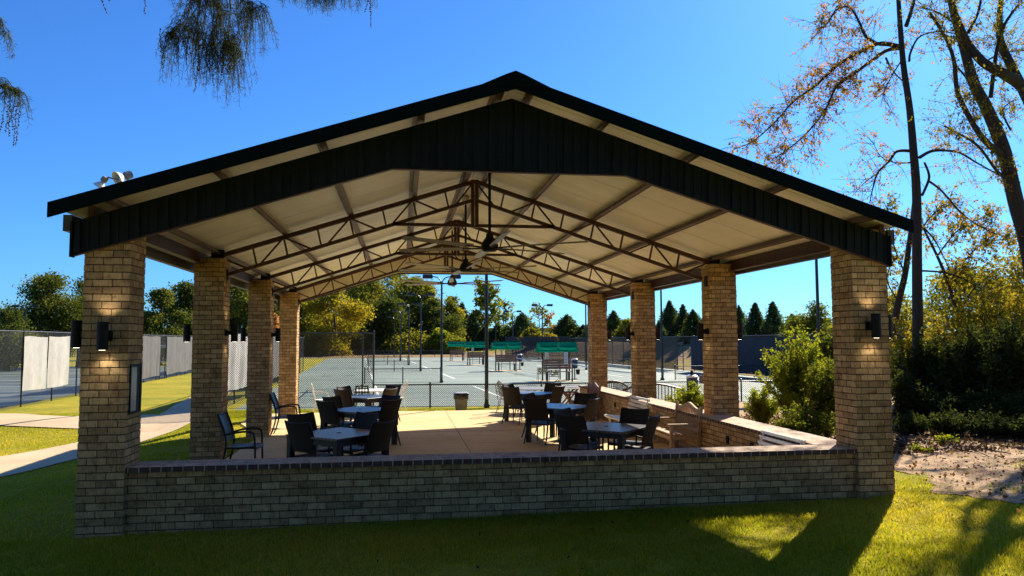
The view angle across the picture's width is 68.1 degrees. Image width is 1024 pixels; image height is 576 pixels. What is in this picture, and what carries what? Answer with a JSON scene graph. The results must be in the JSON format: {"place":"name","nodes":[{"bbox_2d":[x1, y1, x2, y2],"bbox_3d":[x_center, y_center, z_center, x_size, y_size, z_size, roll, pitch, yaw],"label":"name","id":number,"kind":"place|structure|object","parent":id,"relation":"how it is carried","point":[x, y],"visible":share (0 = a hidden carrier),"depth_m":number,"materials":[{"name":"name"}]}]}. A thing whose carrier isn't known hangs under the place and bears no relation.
{"place":"outdoors","nodes":[
{"label":"outdoors","id":0,"kind":"place"},
{"bbox_2d":[0,413,172,430],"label":"path","id":1,"kind":"structure","parent":0,"point":[148,422],"depth_m":22.27,"materials":[{"name":"concrete"}]},
{"bbox_2d":[0,366,190,407],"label":"tennis court","id":2,"kind":"object","parent":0,"point":[71,374],"depth_m":36.78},
{"bbox_2d":[0,390,232,476],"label":"path","id":3,"kind":"structure","parent":0,"point":[36,459],"depth_m":16.96,"materials":[{"name":"concrete"}]},
{"bbox_2d":[299,343,584,357],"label":"dry grass field","id":4,"kind":"structure","parent":0,"point":[413,356],"depth_m":114.90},
{"bbox_2d":[299,290,377,356],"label":"broadleaf tree","id":5,"kind":"object","parent":4,"relation":"on","point":[354,312],"visible":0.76,"depth_m":116.86,"materials":[{"name":"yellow plant"}]},
{"bbox_2d":[378,324,430,354],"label":"shrub","id":6,"kind":"object","parent":4,"relation":"on","point":[414,341],"visible":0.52,"depth_m":129.65,"materials":[{"name":"green plant"}]},
{"bbox_2d":[419,331,468,353],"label":"shrub","id":7,"kind":"object","parent":4,"relation":"on","point":[452,337],"visible":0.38,"depth_m":130.20,"materials":[{"name":"green plant"}]},
{"bbox_2d":[227,409,669,458],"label":"patio","id":8,"kind":"structure","parent":0,"point":[419,432],"depth_m":17.04,"materials":[{"name":"beige concrete"}]},
{"bbox_2d":[217,411,263,458],"bbox_3d":[-4.554,2.567,12.657,0.691,0.975,0.565,0,-4,-5],"label":"armchair","id":9,"kind":"object","parent":8,"relation":"on","point":[227,428],"visible":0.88,"depth_m":12.69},
{"bbox_2d":[284,420,332,457],"bbox_3d":[-3.041,2.479,11.467,0.565,0.975,0.691,-3,-5,32],"label":"armchair","id":10,"kind":"object","parent":8,"relation":"on","point":[300,435],"visible":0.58,"depth_m":11.25,"materials":[{"name":"wicker"}]},
{"bbox_2d":[286,412,331,452],"bbox_3d":[-3.269,2.538,12.307,0.691,0.975,0.565,-3,-5,38],"label":"armchair","id":11,"kind":"object","parent":8,"relation":"on","point":[303,417],"visible":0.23,"depth_m":12.51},
{"bbox_2d":[285,427,386,457],"bbox_3d":[-2.660,2.594,11.607,1.120,0.752,1.120,-3,-5,34],"label":"patio table","id":12,"kind":"object","parent":8,"relation":"on","point":[337,439],"visible":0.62,"depth_m":11.30,"materials":[{"name":"black metal"}]},
{"bbox_2d":[316,400,355,445],"bbox_3d":[-3.588,2.754,15.399,0.565,0.975,0.691,-3,-5,32],"label":"armchair","id":13,"kind":"object","parent":8,"relation":"on","point":[328,412],"visible":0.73,"depth_m":15.19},
{"bbox_2d":[328,411,378,454],"bbox_3d":[-2.572,2.539,12.357,0.565,0.975,0.691,-3,-5,35],"label":"armchair","id":14,"kind":"object","parent":8,"relation":"on","point":[362,420],"visible":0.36,"depth_m":12.57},
{"bbox_2d":[322,406,396,446],"bbox_3d":[-3.143,2.876,15.640,1.120,0.752,1.120,-3,-5,33],"label":"patio table","id":15,"kind":"object","parent":8,"relation":"on","point":[348,412],"visible":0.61,"depth_m":15.50,"materials":[{"name":"black metal"}]},
{"bbox_2d":[341,419,395,455],"bbox_3d":[-2.153,2.474,11.443,0.691,0.975,0.565,-3,-5,30],"label":"armchair","id":16,"kind":"object","parent":8,"relation":"on","point":[379,436],"visible":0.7,"depth_m":11.29,"materials":[{"name":"wicker"}]},
{"bbox_2d":[378,398,401,445],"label":"armchair","id":17,"kind":"object","parent":8,"relation":"on","point":[389,410],"visible":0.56,"depth_m":15.42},
{"bbox_2d":[501,386,524,424],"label":"armchair","id":18,"kind":"object","parent":8,"relation":"on","point":[512,396],"visible":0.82,"depth_m":19.57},
{"bbox_2d":[523,397,558,444],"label":"armchair","id":19,"kind":"object","parent":8,"relation":"on","point":[536,410],"visible":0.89,"depth_m":15.76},
{"bbox_2d":[526,403,593,445],"bbox_3d":[1.046,2.902,16.224,1.120,0.752,1.120,-3,-5,33],"label":"patio table","id":20,"kind":"object","parent":8,"relation":"on","point":[577,408],"visible":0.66,"depth_m":16.06,"materials":[{"name":"black metal"}]},
{"bbox_2d":[556,414,603,450],"bbox_3d":[1.101,2.522,12.291,0.565,0.975,0.691,-3,-5,36],"label":"armchair","id":21,"kind":"object","parent":8,"relation":"on","point":[574,426],"visible":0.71,"depth_m":12.09,"materials":[{"name":"wicker"}]},
{"bbox_2d":[560,421,650,450],"bbox_3d":[1.546,2.631,12.355,1.120,0.752,1.120,-3,-5,34],"label":"patio table","id":22,"kind":"object","parent":8,"relation":"on","point":[619,432],"visible":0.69,"depth_m":12.08,"materials":[{"name":"black metal"}]},
{"bbox_2d":[607,407,649,449],"bbox_3d":[2.010,2.567,12.985,0.565,0.975,0.691,-3,-5,31],"label":"armchair","id":23,"kind":"object","parent":8,"relation":"on","point":[633,416],"visible":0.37,"depth_m":13.20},
{"bbox_2d":[613,413,660,449],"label":"armchair","id":24,"kind":"object","parent":8,"relation":"on","point":[649,430],"visible":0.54,"depth_m":11.95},
{"bbox_2d":[653,401,702,447],"bbox_3d":[3.071,2.657,14.377,0.677,0.970,1.290,0,-4,-8],"label":"garden bench","id":25,"kind":"object","parent":8,"relation":"on","point":[673,431],"visible":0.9,"depth_m":14.15,"materials":[{"name":"brown wood"}]},
{"bbox_2d":[757,430,805,445],"bbox_3d":[3.540,2.489,10.720,0.677,0.806,1.250,0,-4,-8],"label":"slat bench","id":26,"kind":"object","parent":8,"relation":"on","point":[762,437],"visible":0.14,"depth_m":10.91,"materials":[{"name":"white paint"}]},
{"bbox_2d":[235,357,780,409],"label":"tennis court","id":27,"kind":"object","parent":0,"point":[457,369],"visible":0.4,"depth_m":46.95,"materials":[{"name":"concrete"}]},
{"bbox_2d":[423,274,460,382],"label":"light pole","id":28,"kind":"object","parent":27,"relation":"on","point":[426,276],"visible":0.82,"depth_m":41.58,"materials":[{"name":"metal"}]},
{"bbox_2d":[490,341,521,370],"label":"court shelter","id":29,"kind":"object","parent":27,"relation":"on","point":[503,345],"visible":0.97,"depth_m":57.70,"materials":[{"name":"green fabric"}]},
{"bbox_2d":[505,336,569,359],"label":"chain link fence","id":30,"kind":"object","parent":27,"relation":"on","point":[526,345],"visible":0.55,"depth_m":86.75,"materials":[{"name":"metal"}]},
{"bbox_2d":[535,380,576,381],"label":"shelter pad","id":31,"kind":"object","parent":27,"relation":"on","point":[554,380],"visible":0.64,"depth_m":43.10,"materials":[{"name":"concrete"}]},
{"bbox_2d":[535,341,577,380],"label":"court shelter","id":32,"kind":"object","parent":31,"relation":"on","point":[556,346],"visible":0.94,"depth_m":43.02,"materials":[{"name":"fabric"}]},
{"bbox_2d":[570,336,676,369],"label":"chain link fence","id":33,"kind":"object","parent":27,"relation":"on","point":[669,354],"visible":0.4,"depth_m":68.30,"materials":[{"name":"metal"}]},
{"bbox_2d":[678,331,961,377],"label":"chain link fence","id":34,"kind":"object","parent":27,"relation":"on","point":[782,335],"visible":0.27,"depth_m":53.94,"materials":[{"name":"metal"}]},
{"bbox_2d":[691,334,954,375],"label":"windscreen","id":35,"kind":"object","parent":34,"relation":"attached to","point":[749,351],"visible":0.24,"depth_m":45.96,"materials":[{"name":"fabric"}]},
{"bbox_2d":[0,342,1023,575],"bbox_3d":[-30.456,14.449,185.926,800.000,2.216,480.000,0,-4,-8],"label":"lawn","id":36,"kind":"structure","parent":0,"point":[162,394],"depth_m":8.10,"materials":[{"name":"plant"}]},
{"bbox_2d":[0,307,48,370],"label":"broadleaf tree","id":37,"kind":"object","parent":36,"relation":"on","point":[11,319],"visible":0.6,"depth_m":60.89,"materials":[{"name":"green plant"}]},
{"bbox_2d":[0,308,55,353],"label":"broadleaf tree","id":38,"kind":"object","parent":36,"relation":"on","point":[32,316],"visible":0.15,"depth_m":65.14,"materials":[{"name":"green plant"}]},
{"bbox_2d":[0,268,82,367],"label":"broadleaf tree","id":39,"kind":"object","parent":36,"relation":"on","point":[42,290],"visible":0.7,"depth_m":66.86,"materials":[{"name":"green plant"}]},
{"bbox_2d":[0,329,191,408],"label":"chain link fence","id":40,"kind":"object","parent":36,"relation":"on","point":[8,332],"visible":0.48,"depth_m":27.10,"materials":[{"name":"metal"}]},
{"bbox_2d":[22,336,47,390],"bbox_3d":[-17.510,2.761,27.831,0.040,1.984,2.104,1,-4,-12],"label":"windscreen","id":41,"kind":"object","parent":40,"relation":"attached to","point":[35,365],"visible":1,"depth_m":27.80,"materials":[{"name":"fabric"}]},
{"bbox_2d":[47,336,69,387],"bbox_3d":[-17.971,2.907,30.059,0.052,2.004,2.154,1,-4,-12],"label":"windscreen","id":42,"kind":"object","parent":40,"relation":"attached to","point":[58,362],"visible":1,"depth_m":29.95,"materials":[{"name":"fabric"}]},
{"bbox_2d":[142,336,160,378],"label":"windscreen","id":43,"kind":"object","parent":40,"relation":"attached to","point":[151,351],"visible":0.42,"depth_m":43.70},
{"bbox_2d":[166,337,192,374],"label":"windscreen","id":44,"kind":"object","parent":40,"relation":"attached to","point":[179,354],"visible":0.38,"depth_m":50.53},
{"bbox_2d":[0,409,305,540],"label":"grass","id":45,"kind":"structure","parent":36,"relation":"on","point":[69,486],"depth_m":13.85,"materials":[{"name":"plant"}]},
{"bbox_2d":[143,286,192,364],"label":"broadleaf tree","id":46,"kind":"object","parent":36,"relation":"on","point":[154,323],"visible":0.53,"depth_m":74.23,"materials":[{"name":"green plant"}]},
{"bbox_2d":[158,279,193,335],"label":"broadleaf tree","id":47,"kind":"object","parent":36,"relation":"on","point":[184,292],"visible":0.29,"depth_m":78.30,"materials":[{"name":"green plant"}]},
{"bbox_2d":[0,0,378,145],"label":"cypress tree","id":48,"kind":"object","parent":36,"relation":"on","point":[227,46],"visible":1,"depth_m":4.55,"materials":[{"name":"green plant"}]},
{"bbox_2d":[229,285,248,332],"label":"broadleaf tree","id":49,"kind":"object","parent":36,"relation":"on","point":[239,300],"visible":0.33,"depth_m":99.96,"materials":[{"name":"green plant"}]},
{"bbox_2d":[228,332,303,404],"bbox_3d":[-12.723,3.862,41.156,0.070,2.655,32.499,1,-4,-11],"label":"chain link fence","id":50,"kind":"object","parent":36,"relation":"on","point":[233,395],"visible":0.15,"depth_m":34.98,"materials":[{"name":"metal"}]},
{"bbox_2d":[227,334,247,390],"bbox_3d":[-10.356,2.815,29.646,0.206,2.089,8.550,0,-4,-9],"label":"windscreen","id":51,"kind":"object","parent":50,"relation":"attached to","point":[239,356],"visible":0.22,"depth_m":27.81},
{"bbox_2d":[227,330,374,408],"bbox_3d":[-7.226,2.760,25.596,5.089,2.655,0.069,0,-4,-8],"label":"chain link fence","id":52,"kind":"object","parent":36,"relation":"on","point":[371,348],"visible":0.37,"depth_m":25.71,"materials":[{"name":"metal"}]},
{"bbox_2d":[325,279,418,339],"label":"broadleaf tree","id":53,"kind":"object","parent":36,"relation":"on","point":[367,293],"visible":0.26,"depth_m":138.37,"materials":[{"name":"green plant"}]},
{"bbox_2d":[366,295,415,342],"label":"broadleaf tree","id":54,"kind":"object","parent":36,"relation":"on","point":[383,311],"visible":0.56,"depth_m":132.54,"materials":[{"name":"green plant"}]},
{"bbox_2d":[386,275,448,330],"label":"broadleaf tree","id":55,"kind":"object","parent":36,"relation":"on","point":[420,290],"visible":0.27,"depth_m":143.19,"materials":[{"name":"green plant"}]},
{"bbox_2d":[404,296,468,336],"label":"broadleaf tree","id":56,"kind":"object","parent":36,"relation":"on","point":[431,317],"visible":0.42,"depth_m":139.81,"materials":[{"name":"green plant"}]},
{"bbox_2d":[439,297,465,338],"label":"broadleaf tree","id":57,"kind":"object","parent":36,"relation":"on","point":[451,305],"visible":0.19,"depth_m":146.56,"materials":[{"name":"green plant"}]},
{"bbox_2d":[460,312,488,350],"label":"conifer tree","id":58,"kind":"object","parent":36,"relation":"on","point":[473,330],"visible":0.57,"depth_m":171.99,"materials":[{"name":"green plant"}]},
{"bbox_2d":[47,71,913,538],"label":"pavilion","id":59,"kind":"structure","parent":36,"relation":"on","point":[641,207],"depth_m":9.80,"materials":[{"name":"brick"}]},
{"bbox_2d":[70,320,82,347],"bbox_3d":[-4.863,0.520,8.542,0.203,0.308,0.116,0,-4,-8],"label":"wall lamp","id":60,"kind":"object","parent":59,"relation":"attached to","point":[76,331],"visible":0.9,"depth_m":8.49,"materials":[{"name":"black metal"}]},
{"bbox_2d":[96,322,112,349],"bbox_3d":[-4.446,0.523,8.251,0.116,0.308,0.203,0,-4,-8],"label":"wall lamp","id":61,"kind":"object","parent":59,"relation":"attached to","point":[104,335],"visible":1,"depth_m":8.16,"materials":[{"name":"black metal"}]},
{"bbox_2d":[400,227,502,286],"bbox_3d":[-1.605,-0.858,20.308,2.729,1.590,3.042,0,-4,-1],"label":"ceiling fan","id":62,"kind":"object","parent":59,"relation":"hanging from","point":[452,281],"visible":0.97,"depth_m":20.22,"materials":[{"name":"black metal"}]},
{"bbox_2d":[398,196,536,274],"bbox_3d":[-0.971,-1.130,15.861,2.729,1.590,3.042,1,-4,-12],"label":"ceiling fan","id":63,"kind":"object","parent":59,"relation":"hanging from","point":[465,266],"visible":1,"depth_m":15.77,"materials":[{"name":"black metal"}]},
{"bbox_2d":[398,173,588,257],"bbox_3d":[-0.337,-1.342,11.409,2.729,1.590,3.041,0,-4,-8],"label":"ceiling fan","id":64,"kind":"object","parent":59,"relation":"hanging from","point":[489,243],"visible":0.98,"depth_m":11.29,"materials":[{"name":"black metal"}]},
{"bbox_2d":[468,275,501,328],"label":"slender tree","id":65,"kind":"object","parent":36,"relation":"on","point":[493,291],"visible":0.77,"depth_m":179.11,"materials":[{"name":"green plant"}]},
{"bbox_2d":[484,275,489,407],"bbox_3d":[-0.879,1.140,26.147,2.100,5.920,0.400,0,-4,-8],"label":"light pole","id":66,"kind":"object","parent":36,"relation":"on","point":[486,344],"visible":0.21,"depth_m":26.05,"materials":[{"name":"metal"}]},
{"bbox_2d":[124,444,856,534],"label":"brick wall","id":67,"kind":"structure","parent":36,"relation":"on","point":[196,495],"depth_m":8.87,"materials":[{"name":"brick"}]},
{"bbox_2d":[490,312,541,344],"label":"conifer tree","id":68,"kind":"object","parent":36,"relation":"on","point":[521,322],"visible":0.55,"depth_m":170.05,"materials":[{"name":"green plant"}]},
{"bbox_2d":[547,314,579,340],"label":"conifer tree","id":69,"kind":"object","parent":36,"relation":"on","point":[567,325],"visible":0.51,"depth_m":167.95,"materials":[{"name":"green plant"}]},
{"bbox_2d":[372,379,772,407],"bbox_3d":[3.468,3.686,26.698,16.550,0.885,0.472,0,-4,-8],"label":"chain link fence","id":70,"kind":"object","parent":36,"relation":"on","point":[757,383],"visible":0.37,"depth_m":25.92,"materials":[{"name":"metal"}]},
{"bbox_2d":[662,378,703,409],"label":"shrub","id":71,"kind":"object","parent":36,"relation":"on","point":[692,395],"visible":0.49,"depth_m":19.06,"materials":[{"name":"green plant"}]},
{"bbox_2d":[578,385,835,447],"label":"brick wall","id":72,"kind":"structure","parent":36,"relation":"on","point":[724,431],"depth_m":13.46,"materials":[{"name":"brown brick"}]},
{"bbox_2d":[894,468,960,492],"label":"side grass","id":73,"kind":"structure","parent":36,"relation":"on","point":[910,483],"depth_m":10.12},
{"bbox_2d":[923,408,974,435],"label":"shrub","id":74,"kind":"object","parent":36,"relation":"on","point":[947,422],"visible":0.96,"depth_m":14.57,"materials":[{"name":"green plant"}]},
{"bbox_2d":[922,200,1020,322],"bbox_3d":[14.779,0.174,23.676,4.086,6.210,2.545,0,-4,-8],"label":"broadleaf tree","id":75,"kind":"object","parent":36,"relation":"on","point":[964,267],"visible":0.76,"depth_m":23.73,"materials":[{"name":"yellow plant"}]},
{"bbox_2d":[992,254,1023,330],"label":"shrub","id":76,"kind":"object","parent":36,"relation":"on","point":[1017,281],"visible":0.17,"depth_m":22.38,"materials":[{"name":"plant"}]},
{"bbox_2d":[0,0,1023,337],"label":"sky","id":77,"kind":"structure","parent":0,"point":[91,75],"materials":[{"name":"blue"}]},
{"bbox_2d":[543,342,772,377],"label":"fence","id":78,"kind":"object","parent":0,"point":[688,353],"depth_m":71.47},
{"bbox_2d":[656,300,677,339],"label":"conifer tree","id":79,"kind":"object","parent":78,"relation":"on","point":[670,312],"visible":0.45,"depth_m":81.63,"materials":[{"name":"green plant"}]},
{"bbox_2d":[672,309,701,344],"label":"conifer tree","id":80,"kind":"object","parent":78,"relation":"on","point":[693,318],"visible":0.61,"depth_m":75.74,"materials":[{"name":"green plant"}]},
{"bbox_2d":[741,302,766,336],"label":"conifer tree","id":81,"kind":"object","parent":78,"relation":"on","point":[754,321],"visible":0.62,"depth_m":64.10,"materials":[{"name":"green plant"}]},
{"bbox_2d":[756,301,785,336],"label":"conifer tree","id":82,"kind":"object","parent":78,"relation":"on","point":[772,322],"visible":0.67,"depth_m":62.24,"materials":[{"name":"green plant"}]},
{"bbox_2d":[777,300,831,336],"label":"broadleaf tree","id":83,"kind":"object","parent":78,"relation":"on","point":[808,321],"visible":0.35,"depth_m":47.88,"materials":[{"name":"green plant"}]},
{"bbox_2d":[888,258,1010,334],"bbox_3d":[21.463,1.890,36.597,8.800,6.860,7.803,0,-4,-8],"label":"broadleaf tree","id":84,"kind":"object","parent":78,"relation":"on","point":[935,306],"visible":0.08,"depth_m":36.11,"materials":[{"name":"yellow plant"}]},
{"bbox_2d":[927,242,1023,333],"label":"broadleaf tree","id":85,"kind":"object","parent":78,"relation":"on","point":[1010,268],"visible":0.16,"depth_m":34.38,"materials":[{"name":"plant"}]},
{"bbox_2d":[739,398,1023,502],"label":"dirt bed","id":86,"kind":"object","parent":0,"point":[929,465],"visible":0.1,"depth_m":11.16,"materials":[{"name":"soil"}]},
{"bbox_2d":[743,387,781,422],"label":"shrub","id":87,"kind":"object","parent":86,"relation":"on","point":[760,408],"visible":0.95,"depth_m":17.02,"materials":[{"name":"green plant"}]},
{"bbox_2d":[753,324,832,422],"bbox_3d":[6.205,1.913,16.464,1.659,2.255,1.627,2,-5,-29],"label":"shrub","id":88,"kind":"object","parent":86,"relation":"on","point":[788,379],"visible":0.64,"depth_m":16.31,"materials":[{"name":"green plant"}]},
{"bbox_2d":[769,397,835,435],"bbox_3d":[5.399,2.448,13.888,1.171,0.890,1.293,2,-5,-29],"label":"shrub","id":89,"kind":"object","parent":86,"relation":"on","point":[799,421],"visible":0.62,"depth_m":13.77,"materials":[{"name":"green plant"}]},
{"bbox_2d":[799,357,835,437],"bbox_3d":[6.087,2.125,14.688,0.962,1.596,0.901,-2,-4,27],"label":"shrub","id":90,"kind":"object","parent":86,"relation":"on","point":[822,392],"visible":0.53,"depth_m":14.59,"materials":[{"name":"green plant"}]},
{"bbox_2d":[811,320,833,370],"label":"shrub","id":91,"kind":"object","parent":86,"relation":"on","point":[826,349],"visible":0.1,"depth_m":17.76,"materials":[{"name":"green plant"}]},
{"bbox_2d":[723,0,1023,356],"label":"broadleaf tree","id":92,"kind":"object","parent":86,"relation":"on","point":[917,286],"visible":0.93,"depth_m":20.01,"materials":[{"name":"brown plant"}]},
{"bbox_2d":[739,408,1023,454],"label":"leaf litter","id":93,"kind":"object","parent":86,"relation":"on","point":[946,443],"visible":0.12,"depth_m":13.65,"materials":[{"name":"plant"}]},
{"bbox_2d":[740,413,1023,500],"bbox_3d":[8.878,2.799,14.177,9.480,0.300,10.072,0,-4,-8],"label":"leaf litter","id":94,"kind":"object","parent":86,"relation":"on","point":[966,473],"visible":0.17,"depth_m":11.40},
{"bbox_2d":[890,358,923,418],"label":"shrub","id":95,"kind":"object","parent":86,"relation":"on","point":[903,394],"visible":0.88,"depth_m":16.49,"materials":[{"name":"green plant"}]},
{"bbox_2d":[892,409,933,434],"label":"shrub","id":96,"kind":"object","parent":86,"relation":"on","point":[911,423],"visible":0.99,"depth_m":14.84,"materials":[{"name":"green plant"}]},
{"bbox_2d":[811,415,1023,457],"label":"fallen sticks","id":97,"kind":"object","parent":86,"relation":"on","point":[968,447],"visible":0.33,"depth_m":13.13,"materials":[{"name":"wood"}]},
{"bbox_2d":[889,306,948,392],"bbox_3d":[11.127,1.865,21.132,1.892,2.744,1.960,-1,-4,11],"label":"shrub","id":98,"kind":"object","parent":86,"relation":"on","point":[907,343],"visible":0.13,"depth_m":21.07,"materials":[{"name":"plant"}]},
{"bbox_2d":[889,327,949,414],"bbox_3d":[9.705,1.999,18.013,1.624,2.171,1.663,0,-4,-8],"label":"shrub","id":99,"kind":"object","parent":86,"relation":"on","point":[919,360],"visible":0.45,"depth_m":17.82,"materials":[{"name":"green plant"}]},
{"bbox_2d":[871,180,975,389],"bbox_3d":[13.318,0.108,24.680,3.176,7.150,1.818,-1,-4,13],"label":"broadleaf tree","id":100,"kind":"object","parent":86,"relation":"on","point":[900,290],"visible":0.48,"depth_m":24.58,"materials":[{"name":"brown plant"}]},
{"bbox_2d":[909,383,971,422],"bbox_3d":[9.327,2.550,16.490,1.578,0.952,1.599,0,-4,-8],"label":"shrub","id":101,"kind":"object","parent":86,"relation":"on","point":[927,403],"visible":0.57,"depth_m":16.25,"materials":[{"name":"green plant"}]},
{"bbox_2d":[910,292,980,353],"bbox_3d":[13.043,1.725,22.365,2.656,3.161,2.349,2,-4,-27],"label":"shrub","id":102,"kind":"object","parent":86,"relation":"on","point":[939,331],"visible":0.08,"depth_m":22.34,"materials":[{"name":"plant"}]},
{"bbox_2d":[897,0,1023,272],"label":"broadleaf tree","id":103,"kind":"object","parent":86,"relation":"on","point":[999,147],"visible":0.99,"depth_m":20.11,"materials":[{"name":"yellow plant"}]},
{"bbox_2d":[921,321,1014,416],"bbox_3d":[10.464,1.894,17.588,2.244,2.241,1.990,-4,-5,41],"label":"shrub","id":104,"kind":"object","parent":86,"relation":"on","point":[963,375],"visible":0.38,"depth_m":17.34,"materials":[{"name":"green plant"}]},
{"bbox_2d":[950,275,1023,348],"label":"shrub","id":105,"kind":"object","parent":86,"relation":"on","point":[988,317],"visible":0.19,"depth_m":21.03,"materials":[{"name":"plant"}]},
{"bbox_2d":[956,384,1023,420],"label":"shrub","id":106,"kind":"object","parent":86,"relation":"on","point":[997,402],"visible":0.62,"depth_m":15.69,"materials":[{"name":"green plant"}]},
{"bbox_2d":[961,405,1018,438],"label":"shrub","id":107,"kind":"object","parent":86,"relation":"on","point":[982,421],"visible":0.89,"depth_m":14.23,"materials":[{"name":"green plant"}]},
{"bbox_2d":[960,311,1023,398],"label":"shrub","id":108,"kind":"object","parent":86,"relation":"on","point":[1008,349],"visible":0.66,"depth_m":16.68,"materials":[{"name":"green plant"}]},
{"bbox_2d":[988,413,1023,438],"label":"shrub","id":109,"kind":"object","parent":86,"relation":"on","point":[1017,430],"visible":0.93,"depth_m":13.96,"materials":[{"name":"green plant"}]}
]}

